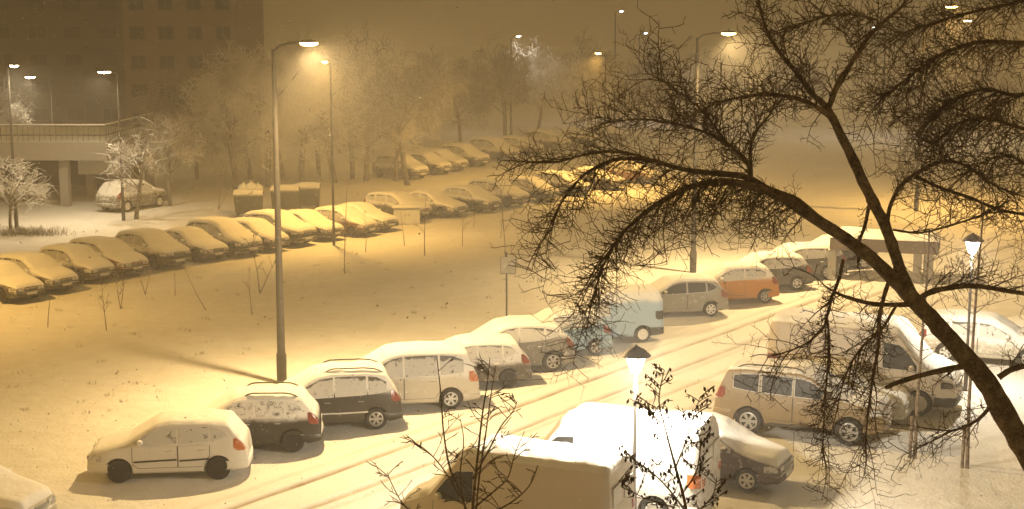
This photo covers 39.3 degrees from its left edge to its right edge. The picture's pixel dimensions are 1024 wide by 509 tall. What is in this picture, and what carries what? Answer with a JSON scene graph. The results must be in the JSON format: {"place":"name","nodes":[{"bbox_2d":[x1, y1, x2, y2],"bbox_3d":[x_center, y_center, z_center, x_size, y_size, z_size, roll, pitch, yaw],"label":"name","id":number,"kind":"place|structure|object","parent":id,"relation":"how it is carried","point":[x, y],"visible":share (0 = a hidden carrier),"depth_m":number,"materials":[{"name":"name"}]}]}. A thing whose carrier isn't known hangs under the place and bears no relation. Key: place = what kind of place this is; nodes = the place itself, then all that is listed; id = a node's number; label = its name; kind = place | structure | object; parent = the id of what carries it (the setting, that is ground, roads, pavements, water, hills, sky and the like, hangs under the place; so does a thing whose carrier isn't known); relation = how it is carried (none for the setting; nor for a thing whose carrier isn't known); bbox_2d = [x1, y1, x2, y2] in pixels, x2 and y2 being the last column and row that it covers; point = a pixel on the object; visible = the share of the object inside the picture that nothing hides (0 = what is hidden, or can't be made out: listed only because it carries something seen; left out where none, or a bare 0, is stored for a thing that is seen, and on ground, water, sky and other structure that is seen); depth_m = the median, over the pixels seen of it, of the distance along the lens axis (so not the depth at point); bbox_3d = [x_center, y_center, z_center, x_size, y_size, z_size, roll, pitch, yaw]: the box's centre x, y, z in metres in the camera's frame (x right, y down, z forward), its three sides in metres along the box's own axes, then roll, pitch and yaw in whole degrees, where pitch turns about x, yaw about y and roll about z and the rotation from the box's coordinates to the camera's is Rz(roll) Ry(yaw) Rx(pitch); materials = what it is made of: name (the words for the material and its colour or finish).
{"place":"outdoors","nodes":[
{"label":"outdoors","id":0,"kind":"place"},
{"bbox_2d":[0,46,1023,508],"bbox_3d":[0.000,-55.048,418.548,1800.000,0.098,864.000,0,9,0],"label":"snow ground","id":1,"kind":"structure","parent":0,"point":[60,374],"depth_m":62.84,"materials":[{"name":"white snow"}]},
{"bbox_2d":[7,63,18,228],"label":"street lamp","id":2,"kind":"object","parent":1,"relation":"on","point":[16,223],"visible":0.93,"depth_m":80.64,"materials":[{"name":"grey metal"}]},
{"bbox_2d":[0,74,39,126],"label":"frosted tree","id":3,"kind":"object","parent":1,"relation":"on","point":[16,118],"visible":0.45,"depth_m":108.43,"materials":[{"name":"white plant"}]},
{"bbox_2d":[0,260,45,302],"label":"parked car","id":4,"kind":"object","parent":1,"relation":"on","point":[17,277],"visible":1,"depth_m":59.63,"materials":[{"name":"paint"}]},
{"bbox_2d":[0,465,56,508],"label":"parked car","id":5,"kind":"object","parent":1,"relation":"on","point":[26,493],"visible":1,"depth_m":32.52,"materials":[{"name":"paint"}]},
{"bbox_2d":[0,155,57,231],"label":"frosted tree","id":6,"kind":"object","parent":1,"relation":"on","point":[14,187],"visible":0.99,"depth_m":79.35,"materials":[{"name":"white plant"}]},
{"bbox_2d":[0,251,79,290],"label":"parked car","id":7,"kind":"object","parent":1,"relation":"on","point":[46,271],"visible":0.73,"depth_m":61.84,"materials":[{"name":"paint"}]},
{"bbox_2d":[0,224,95,236],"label":"bush","id":8,"kind":"object","parent":1,"relation":"on","point":[19,231],"visible":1,"depth_m":78.74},
{"bbox_2d":[0,0,126,126],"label":"tower block","id":9,"kind":"structure","parent":1,"relation":"on","point":[35,56],"depth_m":158.46,"materials":[{"name":"paint"}]},
{"bbox_2d":[27,26,46,38],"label":"window","id":10,"kind":"structure","parent":9,"relation":"in","point":[35,32],"depth_m":158.06,"materials":[{"name":"paint"}]},
{"bbox_2d":[29,53,47,66],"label":"window","id":11,"kind":"structure","parent":9,"relation":"in","point":[35,59],"depth_m":158.56,"materials":[{"name":"glass"}]},
{"bbox_2d":[99,53,118,66],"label":"window","id":12,"kind":"structure","parent":9,"relation":"in","point":[106,59],"depth_m":158.56,"materials":[{"name":"glass"}]},
{"bbox_2d":[39,243,115,283],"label":"parked car","id":13,"kind":"object","parent":1,"relation":"on","point":[69,255],"visible":0.7,"depth_m":64.20,"materials":[{"name":"paint"}]},
{"bbox_2d":[0,112,156,205],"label":"concrete deck","id":14,"kind":"structure","parent":1,"relation":"on","point":[57,143],"depth_m":92.47,"materials":[{"name":"grey concrete"}]},
{"bbox_2d":[78,157,124,173],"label":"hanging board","id":15,"kind":"object","parent":14,"relation":"hanging from","point":[87,166],"visible":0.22,"depth_m":94.23,"materials":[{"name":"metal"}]},
{"bbox_2d":[69,236,149,276],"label":"parked car","id":16,"kind":"object","parent":1,"relation":"on","point":[122,258],"visible":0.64,"depth_m":66.06,"materials":[{"name":"white paint"}]},
{"bbox_2d":[98,70,125,220],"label":"street lamp","id":17,"kind":"object","parent":1,"relation":"on","point":[121,171],"visible":0.95,"depth_m":84.01,"materials":[{"name":"grey metal"}]},
{"bbox_2d":[95,178,166,211],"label":"parked car","id":18,"kind":"object","parent":1,"relation":"on","point":[155,196],"visible":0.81,"depth_m":88.70,"materials":[{"name":"grey paint"}]},
{"bbox_2d":[92,109,206,218],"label":"frosted tree","id":19,"kind":"object","parent":1,"relation":"on","point":[144,157],"visible":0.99,"depth_m":84.18,"materials":[{"name":"white plant"}]},
{"bbox_2d":[114,228,191,268],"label":"parked car","id":20,"kind":"object","parent":1,"relation":"on","point":[157,248],"visible":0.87,"depth_m":68.05,"materials":[{"name":"paint"}]},
{"bbox_2d":[123,104,206,205],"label":"frosted tree","id":21,"kind":"object","parent":1,"relation":"on","point":[168,171],"visible":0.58,"depth_m":91.20,"materials":[{"name":"brown plant"}]},
{"bbox_2d":[87,409,252,482],"bbox_3d":[-8.743,4.832,36.765,4.114,1.544,1.975,-1,9,-6],"label":"parked car","id":22,"kind":"object","parent":1,"relation":"on","point":[214,431],"visible":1,"depth_m":36.05,"materials":[{"name":"white paint"}]},
{"bbox_2d":[131,62,234,178],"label":"frosted tree","id":23,"kind":"object","parent":1,"relation":"on","point":[173,95],"visible":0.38,"depth_m":104.77,"materials":[{"name":"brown plant"}]},
{"bbox_2d":[122,0,263,135],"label":"tower block","id":24,"kind":"structure","parent":1,"relation":"on","point":[189,36],"depth_m":148.44,"materials":[{"name":"paint"}]},
{"bbox_2d":[164,226,229,261],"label":"parked car","id":25,"kind":"object","parent":1,"relation":"on","point":[201,243],"visible":0.77,"depth_m":70.10,"materials":[{"name":"paint"}]},
{"bbox_2d":[186,216,263,256],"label":"parked car","id":26,"kind":"object","parent":1,"relation":"on","point":[230,237],"visible":0.66,"depth_m":71.56,"materials":[{"name":"paint"}]},
{"bbox_2d":[174,38,292,189],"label":"frosted tree","id":27,"kind":"object","parent":1,"relation":"on","point":[210,91],"visible":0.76,"depth_m":99.76,"materials":[{"name":"white plant"}]},
{"bbox_2d":[233,189,263,216],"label":"waste container","id":28,"kind":"object","parent":1,"relation":"on","point":[242,202],"visible":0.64,"depth_m":85.98,"materials":[{"name":"paint"}]},
{"bbox_2d":[188,382,323,451],"bbox_3d":[-7.252,4.419,39.088,4.196,1.629,2.015,-1,9,-7],"label":"parked car","id":29,"kind":"object","parent":1,"relation":"on","point":[299,422],"visible":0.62,"depth_m":38.45,"materials":[{"name":"black paint"}]},
{"bbox_2d":[202,42,317,179],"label":"frosted tree","id":30,"kind":"object","parent":1,"relation":"on","point":[282,174],"visible":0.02,"depth_m":106.42,"materials":[{"name":"brown plant"}]},
{"bbox_2d":[231,217,289,251],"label":"parked car","id":31,"kind":"object","parent":1,"relation":"on","point":[265,235],"visible":0.55,"depth_m":73.28,"materials":[{"name":"paint"}]},
{"bbox_2d":[200,18,338,186],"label":"frosted tree","id":32,"kind":"object","parent":1,"relation":"on","point":[244,73],"visible":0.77,"depth_m":98.96,"materials":[{"name":"white plant"}]},
{"bbox_2d":[242,209,317,246],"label":"parked car","id":33,"kind":"object","parent":1,"relation":"on","point":[294,228],"visible":0.53,"depth_m":75.01,"materials":[{"name":"paint"}]},
{"bbox_2d":[270,184,299,208],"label":"waste container","id":34,"kind":"object","parent":1,"relation":"on","point":[290,200],"visible":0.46,"depth_m":88.25,"materials":[{"name":"paint"}]},
{"bbox_2d":[271,39,317,383],"bbox_3d":[-6.698,-1.174,44.713,2.157,10.980,0.320,8,12,39],"label":"street lamp","id":35,"kind":"object","parent":1,"relation":"on","point":[281,363],"visible":0.98,"depth_m":45.31,"materials":[{"name":"grey metal"}]},
{"bbox_2d":[295,182,320,208],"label":"waste container","id":36,"kind":"object","parent":1,"relation":"on","point":[309,193],"visible":0.84,"depth_m":89.71,"materials":[{"name":"paint"}]},
{"bbox_2d":[234,17,390,181],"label":"frosted tree","id":37,"kind":"object","parent":1,"relation":"on","point":[304,142],"visible":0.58,"depth_m":101.49,"materials":[{"name":"brown plant"}]},
{"bbox_2d":[288,209,344,240],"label":"parked car","id":38,"kind":"object","parent":1,"relation":"on","point":[320,223],"visible":0.43,"depth_m":76.92,"materials":[{"name":"paint"}]},
{"bbox_2d":[322,59,335,244],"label":"street lamp","id":39,"kind":"object","parent":1,"relation":"on","point":[332,173],"visible":1,"depth_m":74.60,"materials":[{"name":"grey metal"}]},
{"bbox_2d":[270,19,390,182],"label":"frosted tree","id":40,"kind":"object","parent":1,"relation":"on","point":[317,73],"visible":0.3,"depth_m":102.58,"materials":[{"name":"brown plant"}]},
{"bbox_2d":[276,358,402,429],"bbox_3d":[-5.384,4.014,41.162,4.455,1.778,2.059,-2,9,-11],"label":"parked car","id":41,"kind":"object","parent":1,"relation":"on","point":[375,405],"visible":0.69,"depth_m":40.56,"materials":[{"name":"black paint"}]},
{"bbox_2d":[315,205,378,236],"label":"parked car","id":42,"kind":"object","parent":1,"relation":"on","point":[356,223],"visible":0.62,"depth_m":78.29,"materials":[{"name":"white paint"}]},
{"bbox_2d":[296,50,402,179],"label":"frosted tree","id":43,"kind":"object","parent":1,"relation":"on","point":[352,170],"visible":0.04,"depth_m":107.38,"materials":[{"name":"brown plant"}]},
{"bbox_2d":[339,202,398,231],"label":"parked car","id":44,"kind":"object","parent":1,"relation":"on","point":[382,219],"visible":0.43,"depth_m":80.27,"materials":[{"name":"paint"}]},
{"bbox_2d":[319,44,434,180],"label":"frosted tree","id":45,"kind":"object","parent":1,"relation":"on","point":[366,158],"visible":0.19,"depth_m":104.16,"materials":[{"name":"brown plant"}]},
{"bbox_2d":[309,19,470,185],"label":"frosted tree","id":46,"kind":"object","parent":1,"relation":"on","point":[430,86],"visible":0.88,"depth_m":101.30,"materials":[{"name":"white plant"}]},
{"bbox_2d":[327,38,465,180],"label":"frosted tree","id":47,"kind":"object","parent":1,"relation":"on","point":[396,164],"visible":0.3,"depth_m":104.55,"materials":[{"name":"brown plant"}]},
{"bbox_2d":[363,190,432,217],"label":"parked car","id":48,"kind":"object","parent":1,"relation":"on","point":[384,200],"visible":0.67,"depth_m":85.71,"materials":[{"name":"paint"}]},
{"bbox_2d":[372,152,429,178],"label":"parked car","id":49,"kind":"object","parent":1,"relation":"on","point":[384,162],"visible":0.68,"depth_m":107.97,"materials":[{"name":"paint"}]},
{"bbox_2d":[392,205,421,223],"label":"utility cabinet","id":50,"kind":"object","parent":1,"relation":"on","point":[413,211],"visible":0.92,"depth_m":83.03,"materials":[{"name":"paint"}]},
{"bbox_2d":[357,341,479,408],"bbox_3d":[-3.431,3.627,43.387,4.856,1.843,2.160,-2,9,-10],"label":"parked minivan","id":51,"kind":"object","parent":1,"relation":"on","point":[405,367],"visible":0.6,"depth_m":42.73,"materials":[{"name":"beige paint"}]},
{"bbox_2d":[408,151,452,174],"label":"parked car","id":52,"kind":"object","parent":1,"relation":"on","point":[431,160],"visible":0.72,"depth_m":110.90,"materials":[{"name":"paint"}]},
{"bbox_2d":[409,189,468,217],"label":"parked car","id":53,"kind":"object","parent":1,"relation":"on","point":[443,203],"visible":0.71,"depth_m":85.98,"materials":[{"name":"paint"}]},
{"bbox_2d":[416,148,468,169],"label":"parked car","id":54,"kind":"object","parent":1,"relation":"on","point":[458,162],"visible":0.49,"depth_m":113.69,"materials":[{"name":"paint"}]},
{"bbox_2d":[366,353,537,508],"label":"bare young tree","id":55,"kind":"object","parent":1,"relation":"on","point":[476,468],"visible":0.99,"depth_m":15.05,"materials":[{"name":"brown plant"}]},
{"bbox_2d":[403,44,504,141],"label":"frosted tree","id":56,"kind":"object","parent":1,"relation":"on","point":[473,97],"visible":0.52,"depth_m":134.54,"materials":[{"name":"brown plant"}]},
{"bbox_2d":[440,142,490,166],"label":"parked car","id":57,"kind":"object","parent":1,"relation":"on","point":[471,154],"visible":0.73,"depth_m":117.07,"materials":[{"name":"paint"}]},
{"bbox_2d":[443,184,502,212],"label":"parked car","id":58,"kind":"object","parent":1,"relation":"on","point":[481,199],"visible":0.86,"depth_m":88.53,"materials":[{"name":"paint"}]},
{"bbox_2d":[446,332,531,387],"bbox_3d":[-1.479,3.372,45.883,4.114,1.563,1.975,-2,9,-11],"label":"parked car","id":59,"kind":"object","parent":1,"relation":"on","point":[506,355],"visible":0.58,"depth_m":45.33,"materials":[{"name":"paint"}]},
{"bbox_2d":[468,136,520,160],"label":"parked car","id":60,"kind":"object","parent":1,"relation":"on","point":[491,146],"visible":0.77,"depth_m":122.51,"materials":[{"name":"paint"}]},
{"bbox_2d":[455,33,537,134],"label":"frosted tree","id":61,"kind":"object","parent":1,"relation":"on","point":[506,69],"visible":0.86,"depth_m":141.34,"materials":[{"name":"brown plant"}]},
{"bbox_2d":[468,177,530,207],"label":"parked car","id":62,"kind":"object","parent":1,"relation":"on","point":[516,194],"visible":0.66,"depth_m":91.06,"materials":[{"name":"paint"}]},
{"bbox_2d":[500,252,515,315],"bbox_3d":[-0.148,1.310,55.137,0.600,2.800,0.100,0,9,0],"label":"sign post","id":63,"kind":"object","parent":1,"relation":"on","point":[506,260],"visible":0.84,"depth_m":54.97,"materials":[{"name":"grey metal"}]},
{"bbox_2d":[444,315,575,371],"bbox_3d":[-0.145,2.966,48.012,4.455,1.696,2.081,-2,9,-12],"label":"parked car","id":64,"kind":"object","parent":1,"relation":"on","point":[529,332],"visible":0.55,"depth_m":47.44,"materials":[{"name":"grey paint"}]},
{"bbox_2d":[400,434,634,508],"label":"panel van","id":65,"kind":"object","parent":1,"relation":"on","point":[591,477],"visible":0.78,"depth_m":30.51,"materials":[{"name":"beige paint"}]},
{"bbox_2d":[499,135,545,155],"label":"parked car","id":66,"kind":"object","parent":1,"relation":"on","point":[514,140],"visible":0.54,"depth_m":127.48,"materials":[{"name":"brown paint"}]},
{"bbox_2d":[507,176,560,201],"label":"parked car","id":67,"kind":"object","parent":1,"relation":"on","point":[522,180],"visible":0.59,"depth_m":93.87,"materials":[{"name":"paint"}]},
{"bbox_2d":[526,128,571,149],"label":"parked car","id":68,"kind":"object","parent":1,"relation":"on","point":[549,135],"visible":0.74,"depth_m":133.02,"materials":[{"name":"paint"}]},
{"bbox_2d":[507,34,592,127],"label":"frosted tree","id":69,"kind":"object","parent":1,"relation":"on","point":[543,83],"visible":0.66,"depth_m":149.26,"materials":[{"name":"brown plant"}]},
{"bbox_2d":[533,170,593,194],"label":"parked car","id":70,"kind":"object","parent":1,"relation":"on","point":[554,179],"visible":0.37,"depth_m":97.53,"materials":[{"name":"paint"}]},
{"bbox_2d":[534,306,612,354],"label":"parked car","id":71,"kind":"object","parent":1,"relation":"on","point":[545,312],"visible":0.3,"depth_m":49.78,"materials":[{"name":"grey paint"}]},
{"bbox_2d":[559,127,600,145],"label":"parked car","id":72,"kind":"object","parent":1,"relation":"on","point":[575,130],"visible":0.53,"depth_m":137.62,"materials":[{"name":"paint"}]},
{"bbox_2d":[536,27,626,125],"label":"frosted tree","id":73,"kind":"object","parent":1,"relation":"on","point":[594,68],"visible":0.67,"depth_m":153.51,"materials":[{"name":"brown plant"}]},
{"bbox_2d":[571,166,625,188],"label":"parked car","id":74,"kind":"object","parent":1,"relation":"on","point":[608,177],"visible":0.33,"depth_m":100.67,"materials":[{"name":"paint"}]},
{"bbox_2d":[585,124,630,141],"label":"parked car","id":75,"kind":"object","parent":1,"relation":"on","point":[610,130],"visible":0.45,"depth_m":142.47,"materials":[{"name":"paint"}]},
{"bbox_2d":[571,284,663,341],"bbox_3d":[3.354,2.143,52.437,4.235,1.933,2.058,-2,9,-11],"label":"parked van","id":76,"kind":"object","parent":1,"relation":"on","point":[648,319],"visible":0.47,"depth_m":51.84,"materials":[{"name":"blue paint"}]},
{"bbox_2d":[538,402,720,508],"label":"panel van","id":77,"kind":"object","parent":1,"relation":"on","point":[594,423],"visible":0.41,"depth_m":32.96,"materials":[{"name":"white paint"}]},
{"bbox_2d":[606,161,660,183],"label":"parked car","id":78,"kind":"object","parent":1,"relation":"on","point":[625,175],"visible":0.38,"depth_m":104.74,"materials":[{"name":"brown paint"}]},
{"bbox_2d":[621,344,650,508],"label":"path lamp","id":79,"kind":"object","parent":1,"relation":"on","point":[633,354],"visible":0.96,"depth_m":32.12,"materials":[{"name":"grey metal"}]},
{"bbox_2d":[614,41,684,127],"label":"frosted tree","id":80,"kind":"object","parent":1,"relation":"on","point":[634,69],"visible":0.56,"depth_m":159.21,"materials":[{"name":"brown plant"}]},
{"bbox_2d":[612,363,734,508],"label":"leafed young tree","id":81,"kind":"object","parent":1,"relation":"on","point":[649,412],"visible":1,"depth_m":12.96,"materials":[{"name":"black plant"}]},
{"bbox_2d":[650,273,728,316],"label":"parked car","id":82,"kind":"object","parent":1,"relation":"on","point":[693,292],"visible":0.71,"depth_m":56.40,"materials":[{"name":"beige paint"}]},
{"bbox_2d":[676,40,745,113],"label":"frosted tree","id":83,"kind":"object","parent":1,"relation":"on","point":[726,69],"visible":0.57,"depth_m":166.68,"materials":[{"name":"plant"}]},
{"bbox_2d":[690,30,735,272],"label":"street lamp","id":84,"kind":"object","parent":1,"relation":"on","point":[693,254],"visible":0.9,"depth_m":66.04,"materials":[{"name":"grey metal"}]},
{"bbox_2d":[661,409,793,491],"bbox_3d":[5.027,4.874,36.354,4.114,1.588,1.975,4,10,26],"label":"parked car","id":85,"kind":"object","parent":1,"relation":"on","point":[755,460],"visible":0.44,"depth_m":35.31,"materials":[{"name":"grey paint"}]},
{"bbox_2d":[700,261,779,302],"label":"parked car","id":86,"kind":"object","parent":1,"relation":"on","point":[762,286],"visible":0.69,"depth_m":59.09,"materials":[{"name":"orange paint"}]},
{"bbox_2d":[487,0,1023,508],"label":"bare tree","id":87,"kind":"object","parent":1,"relation":"on","point":[977,372],"visible":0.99,"depth_m":14.15,"materials":[{"name":"brown plant"}]},
{"bbox_2d":[739,250,812,289],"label":"parked car","id":88,"kind":"object","parent":1,"relation":"on","point":[774,267],"visible":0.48,"depth_m":62.12,"materials":[{"name":"grey paint"}]},
{"bbox_2d":[762,44,836,121],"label":"frosted tree","id":89,"kind":"object","parent":1,"relation":"on","point":[817,86],"visible":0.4,"depth_m":171.57,"materials":[{"name":"plant"}]},
{"bbox_2d":[713,354,892,445],"bbox_3d":[8.213,4.027,40.410,4.856,1.988,2.145,4,10,23],"label":"off road car","id":90,"kind":"object","parent":1,"relation":"on","point":[732,402],"visible":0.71,"depth_m":39.82,"materials":[{"name":"beige paint"}]},
{"bbox_2d":[772,242,847,278],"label":"parked car","id":91,"kind":"object","parent":1,"relation":"on","point":[812,254],"visible":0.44,"depth_m":64.89,"materials":[{"name":"grey paint"}]},
{"bbox_2d":[811,234,877,268],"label":"parked car","id":92,"kind":"object","parent":1,"relation":"on","point":[826,239],"visible":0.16,"depth_m":67.68,"materials":[{"name":"grey paint"}]},
{"bbox_2d":[803,358,912,419],"bbox_3d":[9.780,3.962,42.026,3.783,1.609,1.913,4,10,24],"label":"parked car","id":93,"kind":"object","parent":1,"relation":"on","point":[904,402],"visible":0.27,"depth_m":41.20,"materials":[{"name":"paint"}]},
{"bbox_2d":[766,307,963,415],"bbox_3d":[10.749,3.165,43.654,5.748,2.672,2.530,4,10,24],"label":"panel van","id":94,"kind":"object","parent":1,"relation":"on","point":[781,322],"visible":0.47,"depth_m":42.75,"materials":[{"name":"beige paint"}]},
{"bbox_2d":[827,226,940,283],"bbox_3d":[16.887,0.009,65.077,4.780,2.189,2.700,3,9,18],"label":"entrance canopy","id":95,"kind":"object","parent":1,"relation":"on","point":[907,243],"visible":0.6,"depth_m":63.72,"materials":[{"name":"concrete"}]},
{"bbox_2d":[868,69,960,156],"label":"frosted tree","id":96,"kind":"object","parent":1,"relation":"on","point":[911,100],"visible":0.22,"depth_m":124.67,"materials":[{"name":"plant"}]},
{"bbox_2d":[892,210,952,458],"bbox_3d":[10.781,2.162,37.668,1.729,6.704,1.258,0,9,0],"label":"young tree","id":97,"kind":"object","parent":1,"relation":"on","point":[921,350],"visible":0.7,"depth_m":37.64,"materials":[{"name":"brown plant"}]},
{"bbox_2d":[918,309,1023,363],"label":"parked car","id":98,"kind":"object","parent":1,"relation":"on","point":[994,331],"visible":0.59,"depth_m":48.55,"materials":[{"name":"paint"}]},
{"bbox_2d":[961,232,983,390],"bbox_3d":[14.300,1.808,44.840,0.690,5.050,0.690,0,9,0],"label":"path lamp","id":99,"kind":"object","parent":1,"relation":"on","point":[970,246],"visible":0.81,"depth_m":44.58,"materials":[{"name":"grey metal"}]},
{"bbox_2d":[936,194,1014,468],"bbox_3d":[11.676,2.061,36.453,1.804,7.286,1.466,0,9,0],"label":"young tree","id":100,"kind":"object","parent":1,"relation":"on","point":[966,454],"visible":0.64,"depth_m":36.55,"materials":[{"name":"brown plant"}]},
{"bbox_2d":[964,47,1023,127],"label":"frosted tree","id":101,"kind":"object","parent":1,"relation":"on","point":[1002,80],"visible":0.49,"depth_m":158.72,"materials":[{"name":"plant"}]},
{"bbox_2d":[0,0,1023,508],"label":"falling snow","id":102,"kind":"structure","parent":0,"point":[452,240],"depth_m":18.07,"materials":[{"name":"white snow"}]},
{"bbox_2d":[143,216,1023,508],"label":"snowy road","id":103,"kind":"structure","parent":0,"point":[693,358],"depth_m":43.83,"materials":[{"name":"white snow"}]},
{"bbox_2d":[263,0,1023,45],"label":"sky","id":104,"kind":"structure","parent":0,"point":[403,23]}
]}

